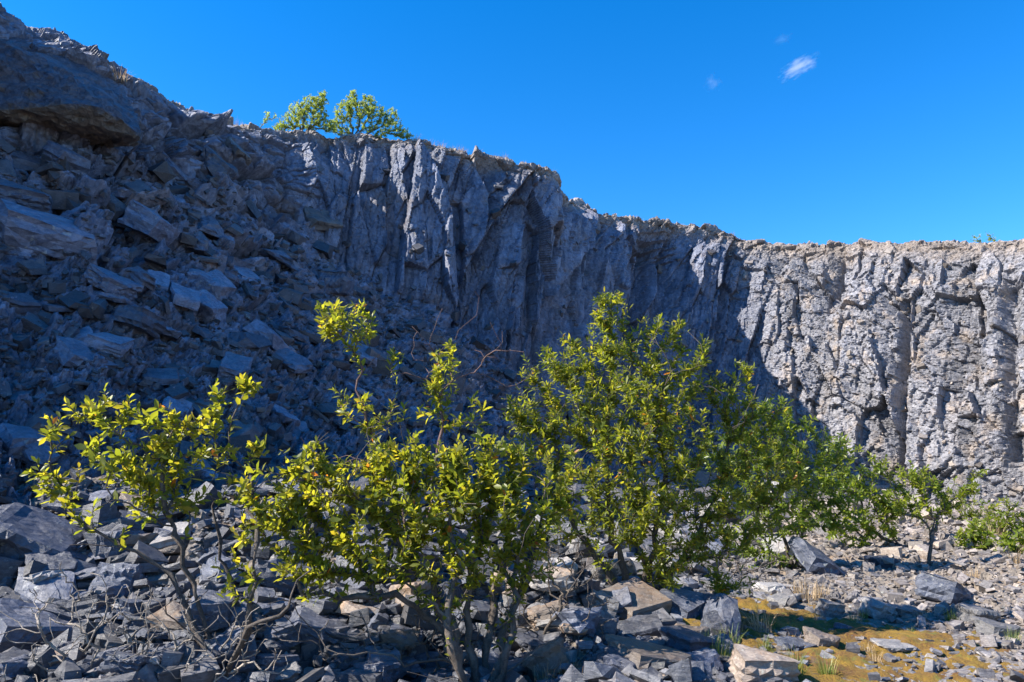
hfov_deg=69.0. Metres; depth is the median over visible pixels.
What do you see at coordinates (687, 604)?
rock
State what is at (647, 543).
pointed rock
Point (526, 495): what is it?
flat rock
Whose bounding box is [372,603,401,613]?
flat rock
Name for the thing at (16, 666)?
pointed rock
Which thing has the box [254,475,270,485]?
flat rock
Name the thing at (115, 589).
rock
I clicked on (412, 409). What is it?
pointed rock
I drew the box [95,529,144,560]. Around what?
rock
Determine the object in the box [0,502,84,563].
rock
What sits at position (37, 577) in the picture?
flat rock
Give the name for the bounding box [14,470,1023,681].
ground
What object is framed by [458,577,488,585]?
flat rock
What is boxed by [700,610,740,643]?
pointed rock
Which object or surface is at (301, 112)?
tree
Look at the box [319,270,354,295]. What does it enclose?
rock
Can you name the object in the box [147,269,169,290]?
flat rock
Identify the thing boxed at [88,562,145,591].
rock
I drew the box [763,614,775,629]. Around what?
grass tuft
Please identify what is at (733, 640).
grass tuft
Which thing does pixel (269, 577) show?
rock
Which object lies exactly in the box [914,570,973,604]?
rock
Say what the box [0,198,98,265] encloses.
rock
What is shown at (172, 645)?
flat rock
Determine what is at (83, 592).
flat rock
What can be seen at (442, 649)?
flat rock
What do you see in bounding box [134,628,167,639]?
flat rock
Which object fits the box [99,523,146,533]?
rock
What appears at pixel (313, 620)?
rock
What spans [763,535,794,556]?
rock
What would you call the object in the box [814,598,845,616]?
rock
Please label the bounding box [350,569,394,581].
flat rock
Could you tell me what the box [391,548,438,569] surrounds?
rock
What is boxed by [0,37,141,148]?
rock outcrop
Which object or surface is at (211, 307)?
rock
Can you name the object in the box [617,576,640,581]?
pointed rock
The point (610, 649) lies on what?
pointed rock
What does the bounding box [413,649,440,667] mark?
rock
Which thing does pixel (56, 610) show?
rock
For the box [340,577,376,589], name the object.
flat rock
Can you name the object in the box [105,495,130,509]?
flat rock
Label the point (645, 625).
flat rock
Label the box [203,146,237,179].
rock
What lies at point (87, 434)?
flat rock
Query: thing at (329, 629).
flat rock
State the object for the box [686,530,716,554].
rock
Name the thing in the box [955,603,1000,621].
rock
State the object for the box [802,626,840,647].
rock
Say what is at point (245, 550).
rock
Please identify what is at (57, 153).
rock
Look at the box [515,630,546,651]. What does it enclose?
flat rock
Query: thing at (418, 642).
dead twigs
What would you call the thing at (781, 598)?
flat rock
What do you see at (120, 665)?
rock
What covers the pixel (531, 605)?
flat rock
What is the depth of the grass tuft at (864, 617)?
8.23 m
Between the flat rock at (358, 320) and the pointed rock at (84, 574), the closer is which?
the pointed rock at (84, 574)
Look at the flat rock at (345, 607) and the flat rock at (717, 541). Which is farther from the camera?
the flat rock at (717, 541)
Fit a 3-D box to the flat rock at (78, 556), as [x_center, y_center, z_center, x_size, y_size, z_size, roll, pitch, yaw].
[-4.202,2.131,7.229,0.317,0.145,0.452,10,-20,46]
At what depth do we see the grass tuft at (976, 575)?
11.32 m
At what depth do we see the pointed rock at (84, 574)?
6.86 m
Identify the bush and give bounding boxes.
[260,111,276,127]
[935,497,983,519]
[953,518,1000,549]
[970,234,980,242]
[970,496,1023,534]
[985,231,995,242]
[993,525,1023,553]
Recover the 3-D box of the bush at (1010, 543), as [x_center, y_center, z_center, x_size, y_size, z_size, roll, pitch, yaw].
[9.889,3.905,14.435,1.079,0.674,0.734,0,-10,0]
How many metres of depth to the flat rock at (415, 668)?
5.69 m
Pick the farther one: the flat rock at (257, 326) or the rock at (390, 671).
the flat rock at (257, 326)
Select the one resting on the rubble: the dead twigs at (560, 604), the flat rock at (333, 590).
the dead twigs at (560, 604)
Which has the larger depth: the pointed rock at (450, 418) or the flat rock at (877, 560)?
the pointed rock at (450, 418)
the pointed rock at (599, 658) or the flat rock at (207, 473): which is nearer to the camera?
the pointed rock at (599, 658)
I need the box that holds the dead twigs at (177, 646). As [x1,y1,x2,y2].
[104,585,287,681]
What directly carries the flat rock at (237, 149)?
on the cliff
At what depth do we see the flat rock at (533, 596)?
6.85 m
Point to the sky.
(794, 122)
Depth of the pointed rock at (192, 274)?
17.16 m
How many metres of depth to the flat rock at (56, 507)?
7.82 m
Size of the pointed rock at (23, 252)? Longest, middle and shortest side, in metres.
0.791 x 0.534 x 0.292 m
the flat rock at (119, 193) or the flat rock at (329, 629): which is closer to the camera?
the flat rock at (329, 629)
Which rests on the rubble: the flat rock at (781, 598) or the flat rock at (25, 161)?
the flat rock at (25, 161)
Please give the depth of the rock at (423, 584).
6.36 m
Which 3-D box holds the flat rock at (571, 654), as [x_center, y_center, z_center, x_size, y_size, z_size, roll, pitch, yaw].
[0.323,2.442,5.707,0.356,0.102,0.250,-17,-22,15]
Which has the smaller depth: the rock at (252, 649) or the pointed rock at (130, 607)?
the rock at (252, 649)
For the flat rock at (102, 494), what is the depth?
8.46 m
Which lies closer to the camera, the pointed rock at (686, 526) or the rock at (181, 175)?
the pointed rock at (686, 526)
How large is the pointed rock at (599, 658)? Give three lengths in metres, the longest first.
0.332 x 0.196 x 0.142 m
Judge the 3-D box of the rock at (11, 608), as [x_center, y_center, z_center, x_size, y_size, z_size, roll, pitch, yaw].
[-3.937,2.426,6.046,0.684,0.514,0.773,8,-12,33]
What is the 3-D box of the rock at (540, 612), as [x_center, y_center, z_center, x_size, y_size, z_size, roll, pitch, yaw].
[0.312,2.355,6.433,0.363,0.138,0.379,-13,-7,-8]
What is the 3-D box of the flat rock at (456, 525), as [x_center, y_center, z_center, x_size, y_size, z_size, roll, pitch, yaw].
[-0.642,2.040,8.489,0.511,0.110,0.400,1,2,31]
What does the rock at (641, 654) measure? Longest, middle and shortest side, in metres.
0.643 x 0.501 x 0.194 m
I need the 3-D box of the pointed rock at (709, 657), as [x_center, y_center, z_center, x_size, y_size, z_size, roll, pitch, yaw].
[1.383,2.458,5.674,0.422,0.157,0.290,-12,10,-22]
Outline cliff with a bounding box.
[0,2,1023,521]
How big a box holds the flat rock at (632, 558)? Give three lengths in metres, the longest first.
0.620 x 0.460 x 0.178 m
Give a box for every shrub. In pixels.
[19,372,310,677]
[224,424,584,681]
[301,292,535,538]
[702,395,866,569]
[807,432,924,547]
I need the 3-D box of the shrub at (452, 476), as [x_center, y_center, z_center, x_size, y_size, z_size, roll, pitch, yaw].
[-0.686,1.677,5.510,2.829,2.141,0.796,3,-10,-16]
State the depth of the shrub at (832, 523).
12.29 m
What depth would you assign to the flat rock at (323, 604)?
6.27 m
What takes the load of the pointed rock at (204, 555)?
on the ground
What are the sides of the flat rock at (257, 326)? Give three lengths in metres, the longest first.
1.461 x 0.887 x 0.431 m
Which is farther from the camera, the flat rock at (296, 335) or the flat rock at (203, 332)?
the flat rock at (296, 335)
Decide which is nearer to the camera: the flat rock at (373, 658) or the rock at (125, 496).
the flat rock at (373, 658)
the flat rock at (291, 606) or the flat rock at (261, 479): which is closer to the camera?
the flat rock at (291, 606)
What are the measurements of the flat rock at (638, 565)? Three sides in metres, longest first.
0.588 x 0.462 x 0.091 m
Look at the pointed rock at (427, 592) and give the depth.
6.36 m
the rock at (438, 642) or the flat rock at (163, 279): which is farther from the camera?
the flat rock at (163, 279)
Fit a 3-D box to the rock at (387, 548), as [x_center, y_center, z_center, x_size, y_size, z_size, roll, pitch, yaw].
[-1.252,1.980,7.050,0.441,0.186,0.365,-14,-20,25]
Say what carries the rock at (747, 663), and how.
on the ground
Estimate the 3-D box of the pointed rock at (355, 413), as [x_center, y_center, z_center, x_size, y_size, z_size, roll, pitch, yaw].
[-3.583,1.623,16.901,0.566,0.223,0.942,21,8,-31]
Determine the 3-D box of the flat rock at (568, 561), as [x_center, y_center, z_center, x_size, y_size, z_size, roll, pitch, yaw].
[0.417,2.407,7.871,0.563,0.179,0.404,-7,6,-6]
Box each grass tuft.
[110,66,132,83]
[530,660,557,681]
[548,645,580,674]
[700,628,742,656]
[704,630,721,648]
[713,623,750,643]
[739,607,775,632]
[756,638,778,649]
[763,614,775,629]
[778,643,815,675]
[781,578,807,592]
[793,575,825,602]
[808,581,830,597]
[812,650,839,674]
[844,608,865,622]
[856,605,871,618]
[860,642,877,652]
[867,650,884,661]
[914,608,928,620]
[939,608,957,621]
[965,563,982,577]
[983,520,1006,535]
[997,545,1023,563]
[1003,627,1021,641]
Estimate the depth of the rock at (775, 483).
28.95 m
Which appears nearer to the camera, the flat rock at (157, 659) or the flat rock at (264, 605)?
the flat rock at (157, 659)
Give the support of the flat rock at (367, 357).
on the cliff
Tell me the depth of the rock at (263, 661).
5.38 m
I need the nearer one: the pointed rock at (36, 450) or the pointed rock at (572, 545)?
the pointed rock at (572, 545)
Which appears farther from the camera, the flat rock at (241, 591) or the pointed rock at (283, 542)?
the pointed rock at (283, 542)
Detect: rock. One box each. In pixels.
[0,179,50,212]
[0,197,16,203]
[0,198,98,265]
[0,423,73,459]
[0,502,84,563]
[0,598,72,652]
[0,649,30,681]
[0,654,27,678]
[2,243,33,258]
[3,292,40,312]
[9,384,33,404]
[11,150,40,171]
[14,567,76,603]
[19,442,59,471]
[24,551,77,571]
[24,569,64,582]
[36,300,73,311]
[39,140,90,175]
[40,600,82,622]
[41,497,90,513]
[48,651,68,666]
[53,335,118,371]
[54,641,73,650]
[56,591,113,619]
[68,551,102,565]
[74,326,92,340]
[74,567,95,579]
[75,524,108,551]
[76,588,87,596]
[83,332,134,358]
[83,427,103,439]
[84,263,143,300]
[87,490,113,502]
[88,552,106,560]
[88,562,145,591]
[89,517,122,529]
[93,291,131,303]
[94,586,103,594]
[94,619,122,637]
[94,651,138,661]
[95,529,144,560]
[96,633,125,649]
[98,650,151,673]
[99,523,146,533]
[100,575,147,597]
[102,147,124,162]
[104,645,131,652]
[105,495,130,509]
[105,596,153,620]
[106,519,134,525]
[110,188,133,199]
[111,305,165,339]
[114,599,145,619]
[117,199,180,246]
[118,634,139,652]
[119,491,158,510]
[119,510,161,531]
[121,614,150,633]
[122,266,155,291]
[125,533,157,546]
[126,507,168,527]
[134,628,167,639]
[141,368,179,384]
[143,640,185,660]
[145,573,168,586]
[146,601,186,629]
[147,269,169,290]
[149,521,192,555]
[149,656,160,664]
[153,527,192,542]
[154,581,192,598]
[156,151,195,183]
[159,545,186,554]
[161,326,181,338]
[162,396,192,418]
[164,624,202,641]
[170,282,200,310]
[186,236,214,255]
[186,268,206,282]
[189,588,234,628]
[190,269,236,301]
[190,556,227,568]
[191,325,215,338]
[192,458,216,479]
[197,216,224,237]
[197,546,227,567]
[198,290,227,324]
[198,647,225,667]
[200,469,218,481]
[200,554,243,582]
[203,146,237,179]
[209,624,251,668]
[216,351,252,384]
[216,668,242,681]
[217,587,253,600]
[221,483,262,497]
[223,270,242,286]
[223,600,246,629]
[225,136,251,165]
[225,634,256,671]
[226,256,256,268]
[230,332,271,354]
[234,265,259,281]
[234,507,246,521]
[235,529,280,553]
[242,319,295,351]
[245,512,288,527]
[250,559,296,596]
[253,597,294,608]
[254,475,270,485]
[255,558,300,565]
[255,652,299,670]
[257,637,300,658]
[257,651,301,681]
[258,624,301,646]
[264,249,304,271]
[268,323,308,343]
[269,402,299,425]
[274,348,312,373]
[274,601,299,616]
[276,540,299,555]
[283,421,311,440]
[284,483,320,500]
[287,607,348,644]
[289,644,299,653]
[295,585,318,594]
[300,597,341,609]
[300,667,316,675]
[301,416,331,432]
[303,206,343,230]
[312,587,341,599]
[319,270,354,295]
[322,512,348,527]
[325,620,363,645]
[329,648,366,670]
[336,601,376,625]
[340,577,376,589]
[341,310,368,332]
[343,405,363,424]
[344,381,382,403]
[345,339,376,367]
[349,476,372,499]
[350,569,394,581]
[352,660,402,681]
[356,494,391,507]
[358,538,397,557]
[364,644,400,663]
[365,612,388,630]
[371,628,420,649]
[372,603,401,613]
[389,581,437,612]
[390,623,422,645]
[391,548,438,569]
[402,656,420,674]
[407,406,433,423]
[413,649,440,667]
[418,666,451,680]
[419,589,430,597]
[423,458,445,477]
[424,631,443,650]
[428,526,463,544]
[438,579,462,602]
[439,642,462,658]
[444,516,475,528]
[446,410,478,431]
[452,608,462,618]
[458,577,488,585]
[463,650,481,663]
[477,644,499,659]
[478,551,512,563]
[489,513,525,527]
[489,569,529,584]
[493,525,528,549]
[498,490,528,511]
[499,588,531,607]
[502,584,528,599]
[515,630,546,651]
[522,636,570,681]
[524,602,539,628]
[525,590,544,600]
[527,600,568,628]
[529,579,574,591]
[532,566,573,579]
[536,619,561,626]
[538,607,601,634]
[543,556,577,575]
[556,623,587,635]
[566,537,595,558]
[566,650,577,663]
[571,498,580,505]
[574,579,600,593]
[583,462,610,481]
[583,532,604,545]
[589,589,618,618]
[591,557,637,580]
[595,652,606,663]
[602,577,671,619]
[603,653,635,670]
[604,646,622,656]
[605,634,691,669]
[610,586,631,613]
[617,530,653,553]
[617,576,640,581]
[617,613,662,636]
[630,557,677,576]
[633,561,642,574]
[640,574,659,588]
[645,525,688,536]
[658,625,714,651]
[659,587,705,618]
[662,532,686,546]
[662,550,710,560]
[665,661,705,681]
[675,623,709,635]
[682,521,726,528]
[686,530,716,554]
[686,647,723,673]
[698,499,749,523]
[699,593,740,642]
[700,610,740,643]
[706,539,747,558]
[707,633,733,654]
[719,654,729,662]
[726,644,800,681]
[752,582,799,594]
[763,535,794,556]
[764,479,796,500]
[767,592,804,605]
[773,636,815,650]
[788,537,846,575]
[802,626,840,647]
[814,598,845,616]
[833,622,851,628]
[857,596,897,618]
[864,555,898,568]
[870,638,920,651]
[888,604,924,616]
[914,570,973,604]
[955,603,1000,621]
[971,616,1020,636]
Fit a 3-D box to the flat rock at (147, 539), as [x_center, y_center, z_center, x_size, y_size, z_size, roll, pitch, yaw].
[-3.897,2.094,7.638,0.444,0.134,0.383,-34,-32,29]
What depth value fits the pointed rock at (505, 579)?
6.98 m
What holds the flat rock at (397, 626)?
on the ground
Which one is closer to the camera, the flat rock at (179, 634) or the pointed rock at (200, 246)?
the flat rock at (179, 634)
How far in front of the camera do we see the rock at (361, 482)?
8.55 m
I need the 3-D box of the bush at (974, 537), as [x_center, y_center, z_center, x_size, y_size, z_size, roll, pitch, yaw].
[9.391,3.968,15.173,1.084,0.735,0.541,0,-10,0]
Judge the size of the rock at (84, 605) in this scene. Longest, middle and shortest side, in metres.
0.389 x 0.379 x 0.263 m
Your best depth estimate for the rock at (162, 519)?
8.05 m
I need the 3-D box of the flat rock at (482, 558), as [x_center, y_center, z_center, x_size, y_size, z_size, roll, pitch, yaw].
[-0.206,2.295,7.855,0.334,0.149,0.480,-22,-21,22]
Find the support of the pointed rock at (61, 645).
on the ground
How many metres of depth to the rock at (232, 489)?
8.65 m
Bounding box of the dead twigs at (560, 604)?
[495,520,618,636]
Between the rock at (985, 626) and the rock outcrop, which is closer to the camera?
the rock at (985, 626)
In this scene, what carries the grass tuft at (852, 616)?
on the ground
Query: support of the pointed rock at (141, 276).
on the cliff
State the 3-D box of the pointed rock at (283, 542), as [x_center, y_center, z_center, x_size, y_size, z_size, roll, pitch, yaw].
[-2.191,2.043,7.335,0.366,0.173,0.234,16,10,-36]
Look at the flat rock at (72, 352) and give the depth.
11.77 m
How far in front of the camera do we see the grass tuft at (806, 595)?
8.88 m
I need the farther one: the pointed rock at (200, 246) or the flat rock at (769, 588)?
the pointed rock at (200, 246)
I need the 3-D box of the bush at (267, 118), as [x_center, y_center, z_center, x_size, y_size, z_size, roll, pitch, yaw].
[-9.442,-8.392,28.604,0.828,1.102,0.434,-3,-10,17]
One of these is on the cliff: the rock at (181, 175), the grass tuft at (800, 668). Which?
the rock at (181, 175)
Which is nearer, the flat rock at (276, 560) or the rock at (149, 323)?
the flat rock at (276, 560)
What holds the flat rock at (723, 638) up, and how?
on the moss
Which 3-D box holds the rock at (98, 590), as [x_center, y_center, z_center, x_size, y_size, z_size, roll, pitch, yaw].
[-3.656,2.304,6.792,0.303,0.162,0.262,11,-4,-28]
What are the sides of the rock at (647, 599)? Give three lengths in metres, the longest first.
0.630 x 0.560 x 0.284 m
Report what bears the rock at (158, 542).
on the ground
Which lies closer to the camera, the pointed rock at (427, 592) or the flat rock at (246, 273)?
the pointed rock at (427, 592)
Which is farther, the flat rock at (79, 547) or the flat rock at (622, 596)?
the flat rock at (79, 547)
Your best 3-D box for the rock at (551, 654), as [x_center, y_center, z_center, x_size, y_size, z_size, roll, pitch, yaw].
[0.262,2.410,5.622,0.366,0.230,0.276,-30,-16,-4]
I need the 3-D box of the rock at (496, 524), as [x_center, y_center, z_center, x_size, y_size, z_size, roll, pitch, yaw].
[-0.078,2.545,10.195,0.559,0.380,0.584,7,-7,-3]
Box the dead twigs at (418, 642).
[318,582,487,679]
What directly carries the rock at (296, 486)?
on the ground
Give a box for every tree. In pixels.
[272,90,335,133]
[328,89,413,139]
[501,286,822,598]
[891,459,988,566]
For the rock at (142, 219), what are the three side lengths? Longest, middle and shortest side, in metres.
1.238 x 0.966 x 0.639 m
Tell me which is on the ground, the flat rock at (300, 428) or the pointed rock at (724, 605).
the pointed rock at (724, 605)
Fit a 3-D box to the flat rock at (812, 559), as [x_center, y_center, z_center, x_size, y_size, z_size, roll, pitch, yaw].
[4.864,3.519,11.623,1.068,0.370,0.886,36,11,-11]
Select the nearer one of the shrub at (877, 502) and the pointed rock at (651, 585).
the pointed rock at (651, 585)
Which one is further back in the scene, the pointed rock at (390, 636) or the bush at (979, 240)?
the bush at (979, 240)
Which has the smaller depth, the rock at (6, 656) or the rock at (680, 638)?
the rock at (6, 656)
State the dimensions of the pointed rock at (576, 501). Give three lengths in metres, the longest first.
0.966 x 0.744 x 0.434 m
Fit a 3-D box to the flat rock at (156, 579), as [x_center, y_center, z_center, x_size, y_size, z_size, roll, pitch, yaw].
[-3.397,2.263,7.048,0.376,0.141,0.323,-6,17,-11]
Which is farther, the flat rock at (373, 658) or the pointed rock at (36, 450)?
the pointed rock at (36, 450)
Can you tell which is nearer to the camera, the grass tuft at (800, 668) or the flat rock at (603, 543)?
the grass tuft at (800, 668)
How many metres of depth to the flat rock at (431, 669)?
5.70 m
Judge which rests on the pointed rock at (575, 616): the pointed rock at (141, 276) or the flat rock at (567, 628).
the flat rock at (567, 628)
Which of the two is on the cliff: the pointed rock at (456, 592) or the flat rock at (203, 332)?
the flat rock at (203, 332)
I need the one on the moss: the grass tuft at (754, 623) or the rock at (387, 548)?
the grass tuft at (754, 623)
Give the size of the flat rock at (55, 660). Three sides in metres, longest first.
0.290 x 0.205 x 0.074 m
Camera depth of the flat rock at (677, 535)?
15.03 m
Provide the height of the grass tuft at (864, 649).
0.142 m
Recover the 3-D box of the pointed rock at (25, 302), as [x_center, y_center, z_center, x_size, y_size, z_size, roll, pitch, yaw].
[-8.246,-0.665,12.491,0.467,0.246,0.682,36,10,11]
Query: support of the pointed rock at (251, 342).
on the cliff
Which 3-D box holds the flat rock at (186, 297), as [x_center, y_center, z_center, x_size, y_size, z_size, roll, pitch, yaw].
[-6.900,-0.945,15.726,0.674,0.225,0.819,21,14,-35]
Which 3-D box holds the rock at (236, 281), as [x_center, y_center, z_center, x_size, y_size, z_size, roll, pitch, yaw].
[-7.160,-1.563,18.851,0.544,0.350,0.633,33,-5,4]
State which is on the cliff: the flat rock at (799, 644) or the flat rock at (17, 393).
the flat rock at (17, 393)
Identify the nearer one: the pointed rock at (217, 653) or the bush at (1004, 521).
the pointed rock at (217, 653)
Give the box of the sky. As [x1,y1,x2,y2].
[0,0,1023,244]
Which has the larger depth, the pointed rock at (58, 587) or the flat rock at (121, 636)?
the pointed rock at (58, 587)
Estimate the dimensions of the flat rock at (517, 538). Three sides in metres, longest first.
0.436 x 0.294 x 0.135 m
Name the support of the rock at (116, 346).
on the cliff
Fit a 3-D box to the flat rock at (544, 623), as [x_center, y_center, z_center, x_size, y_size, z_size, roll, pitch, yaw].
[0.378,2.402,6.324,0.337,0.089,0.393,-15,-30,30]
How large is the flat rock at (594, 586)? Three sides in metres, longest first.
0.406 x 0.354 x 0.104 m
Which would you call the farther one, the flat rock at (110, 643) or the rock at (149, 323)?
the rock at (149, 323)
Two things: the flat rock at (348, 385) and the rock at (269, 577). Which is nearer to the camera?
the rock at (269, 577)
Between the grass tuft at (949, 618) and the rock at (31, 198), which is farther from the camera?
the rock at (31, 198)
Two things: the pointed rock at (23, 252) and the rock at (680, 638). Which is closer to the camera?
the rock at (680, 638)
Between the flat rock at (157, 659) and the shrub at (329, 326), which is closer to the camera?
the flat rock at (157, 659)
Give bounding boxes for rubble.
[0,128,1023,681]
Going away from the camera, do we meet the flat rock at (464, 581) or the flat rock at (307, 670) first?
the flat rock at (307, 670)
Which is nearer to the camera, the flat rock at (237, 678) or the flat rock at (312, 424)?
the flat rock at (237, 678)
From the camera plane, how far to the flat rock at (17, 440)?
9.14 m
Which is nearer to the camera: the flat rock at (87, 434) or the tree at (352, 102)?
the flat rock at (87, 434)
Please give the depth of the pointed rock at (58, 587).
6.58 m
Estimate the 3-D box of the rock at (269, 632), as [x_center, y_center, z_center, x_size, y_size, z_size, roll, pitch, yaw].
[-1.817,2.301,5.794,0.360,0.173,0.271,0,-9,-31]
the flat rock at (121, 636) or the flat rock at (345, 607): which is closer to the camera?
the flat rock at (121, 636)
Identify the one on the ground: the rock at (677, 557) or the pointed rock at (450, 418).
the rock at (677, 557)
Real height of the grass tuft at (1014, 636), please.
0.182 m
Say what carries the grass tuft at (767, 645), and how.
on the moss
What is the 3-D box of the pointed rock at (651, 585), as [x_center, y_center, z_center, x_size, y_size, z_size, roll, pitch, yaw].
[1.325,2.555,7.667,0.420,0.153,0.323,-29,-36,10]
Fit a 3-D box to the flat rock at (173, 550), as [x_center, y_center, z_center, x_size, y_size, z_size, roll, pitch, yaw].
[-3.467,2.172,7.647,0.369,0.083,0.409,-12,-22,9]
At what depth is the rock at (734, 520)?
21.23 m
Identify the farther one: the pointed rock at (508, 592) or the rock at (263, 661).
the pointed rock at (508, 592)
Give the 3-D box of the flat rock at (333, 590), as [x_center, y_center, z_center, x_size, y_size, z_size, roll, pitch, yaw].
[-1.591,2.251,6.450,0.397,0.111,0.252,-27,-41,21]
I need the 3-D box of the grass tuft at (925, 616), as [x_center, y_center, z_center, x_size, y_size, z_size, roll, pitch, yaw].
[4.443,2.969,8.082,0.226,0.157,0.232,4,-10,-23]
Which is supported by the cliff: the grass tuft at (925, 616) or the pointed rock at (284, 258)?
the pointed rock at (284, 258)
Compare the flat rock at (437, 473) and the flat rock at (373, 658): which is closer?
the flat rock at (373, 658)
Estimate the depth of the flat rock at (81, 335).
12.53 m
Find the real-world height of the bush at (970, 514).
1.077 m
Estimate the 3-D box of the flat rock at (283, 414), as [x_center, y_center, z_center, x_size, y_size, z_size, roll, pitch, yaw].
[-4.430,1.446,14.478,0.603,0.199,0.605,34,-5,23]
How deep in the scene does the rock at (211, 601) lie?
5.57 m
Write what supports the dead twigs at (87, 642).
on the ground
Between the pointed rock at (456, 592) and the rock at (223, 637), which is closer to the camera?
the rock at (223, 637)
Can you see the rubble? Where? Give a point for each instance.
(74, 666)
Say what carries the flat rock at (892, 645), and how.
on the moss
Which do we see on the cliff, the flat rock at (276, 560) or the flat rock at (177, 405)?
the flat rock at (177, 405)
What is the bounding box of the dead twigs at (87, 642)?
[0,562,174,681]
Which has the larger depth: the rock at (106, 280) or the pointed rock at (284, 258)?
the pointed rock at (284, 258)
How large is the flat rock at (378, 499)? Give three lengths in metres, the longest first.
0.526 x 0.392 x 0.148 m
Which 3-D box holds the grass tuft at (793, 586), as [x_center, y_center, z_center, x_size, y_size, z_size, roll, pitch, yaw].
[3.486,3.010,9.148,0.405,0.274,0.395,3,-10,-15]
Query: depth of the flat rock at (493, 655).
5.88 m
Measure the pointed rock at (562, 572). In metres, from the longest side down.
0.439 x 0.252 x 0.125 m
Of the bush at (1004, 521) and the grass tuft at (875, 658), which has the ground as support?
the bush at (1004, 521)
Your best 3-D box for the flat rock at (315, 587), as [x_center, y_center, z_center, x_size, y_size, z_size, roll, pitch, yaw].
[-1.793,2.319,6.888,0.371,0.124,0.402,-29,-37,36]
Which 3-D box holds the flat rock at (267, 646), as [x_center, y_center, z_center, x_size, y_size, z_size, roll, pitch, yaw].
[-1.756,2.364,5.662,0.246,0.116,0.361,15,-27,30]
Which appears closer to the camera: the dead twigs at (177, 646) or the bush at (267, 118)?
the dead twigs at (177, 646)
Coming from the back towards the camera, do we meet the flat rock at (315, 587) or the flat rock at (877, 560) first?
the flat rock at (877, 560)
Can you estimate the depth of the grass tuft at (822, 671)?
5.73 m
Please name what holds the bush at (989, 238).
on the cliff
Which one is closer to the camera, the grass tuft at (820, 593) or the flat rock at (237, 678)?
the flat rock at (237, 678)
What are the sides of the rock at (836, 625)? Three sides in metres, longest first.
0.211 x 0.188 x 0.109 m
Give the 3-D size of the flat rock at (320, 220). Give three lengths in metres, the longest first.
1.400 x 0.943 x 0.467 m
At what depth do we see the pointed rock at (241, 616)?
5.64 m
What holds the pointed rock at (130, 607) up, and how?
on the ground
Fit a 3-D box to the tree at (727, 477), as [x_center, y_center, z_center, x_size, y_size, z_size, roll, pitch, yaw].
[1.617,1.086,7.879,3.514,3.453,1.684,0,-10,0]
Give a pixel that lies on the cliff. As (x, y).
(826, 282)
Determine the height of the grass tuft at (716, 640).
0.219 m
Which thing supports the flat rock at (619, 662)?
on the ground
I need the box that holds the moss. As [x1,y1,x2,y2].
[683,594,1023,681]
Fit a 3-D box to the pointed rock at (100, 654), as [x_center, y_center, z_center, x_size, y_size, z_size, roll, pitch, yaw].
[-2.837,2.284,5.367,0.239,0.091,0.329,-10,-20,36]
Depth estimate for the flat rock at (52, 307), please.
12.88 m
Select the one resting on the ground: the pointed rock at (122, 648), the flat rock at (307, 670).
the pointed rock at (122, 648)
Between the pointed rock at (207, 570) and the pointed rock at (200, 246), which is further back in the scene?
the pointed rock at (200, 246)
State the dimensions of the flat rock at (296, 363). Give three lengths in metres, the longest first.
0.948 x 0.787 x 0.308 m
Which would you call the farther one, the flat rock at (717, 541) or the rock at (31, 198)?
the rock at (31, 198)
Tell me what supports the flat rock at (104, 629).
on the ground
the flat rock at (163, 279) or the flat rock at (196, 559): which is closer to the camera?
the flat rock at (196, 559)
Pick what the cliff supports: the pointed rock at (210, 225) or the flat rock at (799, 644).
the pointed rock at (210, 225)
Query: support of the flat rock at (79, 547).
on the ground
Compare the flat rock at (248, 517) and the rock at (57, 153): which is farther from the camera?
the rock at (57, 153)
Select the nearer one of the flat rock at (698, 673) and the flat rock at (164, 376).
the flat rock at (698, 673)
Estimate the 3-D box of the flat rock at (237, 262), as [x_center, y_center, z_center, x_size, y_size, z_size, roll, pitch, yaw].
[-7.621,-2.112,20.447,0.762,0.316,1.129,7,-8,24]
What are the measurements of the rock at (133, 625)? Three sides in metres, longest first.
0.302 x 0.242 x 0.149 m
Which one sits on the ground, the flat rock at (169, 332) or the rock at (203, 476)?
the rock at (203, 476)
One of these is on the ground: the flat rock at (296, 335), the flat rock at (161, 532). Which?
the flat rock at (161, 532)
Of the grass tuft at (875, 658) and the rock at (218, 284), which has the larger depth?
the rock at (218, 284)
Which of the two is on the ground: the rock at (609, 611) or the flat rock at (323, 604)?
the rock at (609, 611)
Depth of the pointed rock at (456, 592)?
6.59 m
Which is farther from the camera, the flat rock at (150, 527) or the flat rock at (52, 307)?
the flat rock at (52, 307)
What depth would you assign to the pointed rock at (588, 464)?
25.86 m
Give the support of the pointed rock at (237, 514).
on the ground
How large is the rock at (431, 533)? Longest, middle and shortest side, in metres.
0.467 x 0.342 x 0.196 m
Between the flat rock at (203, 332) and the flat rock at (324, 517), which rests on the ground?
the flat rock at (324, 517)
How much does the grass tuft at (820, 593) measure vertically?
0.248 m
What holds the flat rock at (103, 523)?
on the ground
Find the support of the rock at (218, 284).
on the cliff
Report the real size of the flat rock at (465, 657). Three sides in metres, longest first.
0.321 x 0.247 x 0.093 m
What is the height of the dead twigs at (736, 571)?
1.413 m
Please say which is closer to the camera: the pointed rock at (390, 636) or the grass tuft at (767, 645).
the pointed rock at (390, 636)
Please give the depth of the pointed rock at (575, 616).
6.07 m
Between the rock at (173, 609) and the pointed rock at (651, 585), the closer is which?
the rock at (173, 609)
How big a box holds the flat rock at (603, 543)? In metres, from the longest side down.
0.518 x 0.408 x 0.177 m
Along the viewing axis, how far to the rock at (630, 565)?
7.97 m
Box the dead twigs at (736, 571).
[641,518,792,584]
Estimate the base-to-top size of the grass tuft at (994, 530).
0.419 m
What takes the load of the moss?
on the ground
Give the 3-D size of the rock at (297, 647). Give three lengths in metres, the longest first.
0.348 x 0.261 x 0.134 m

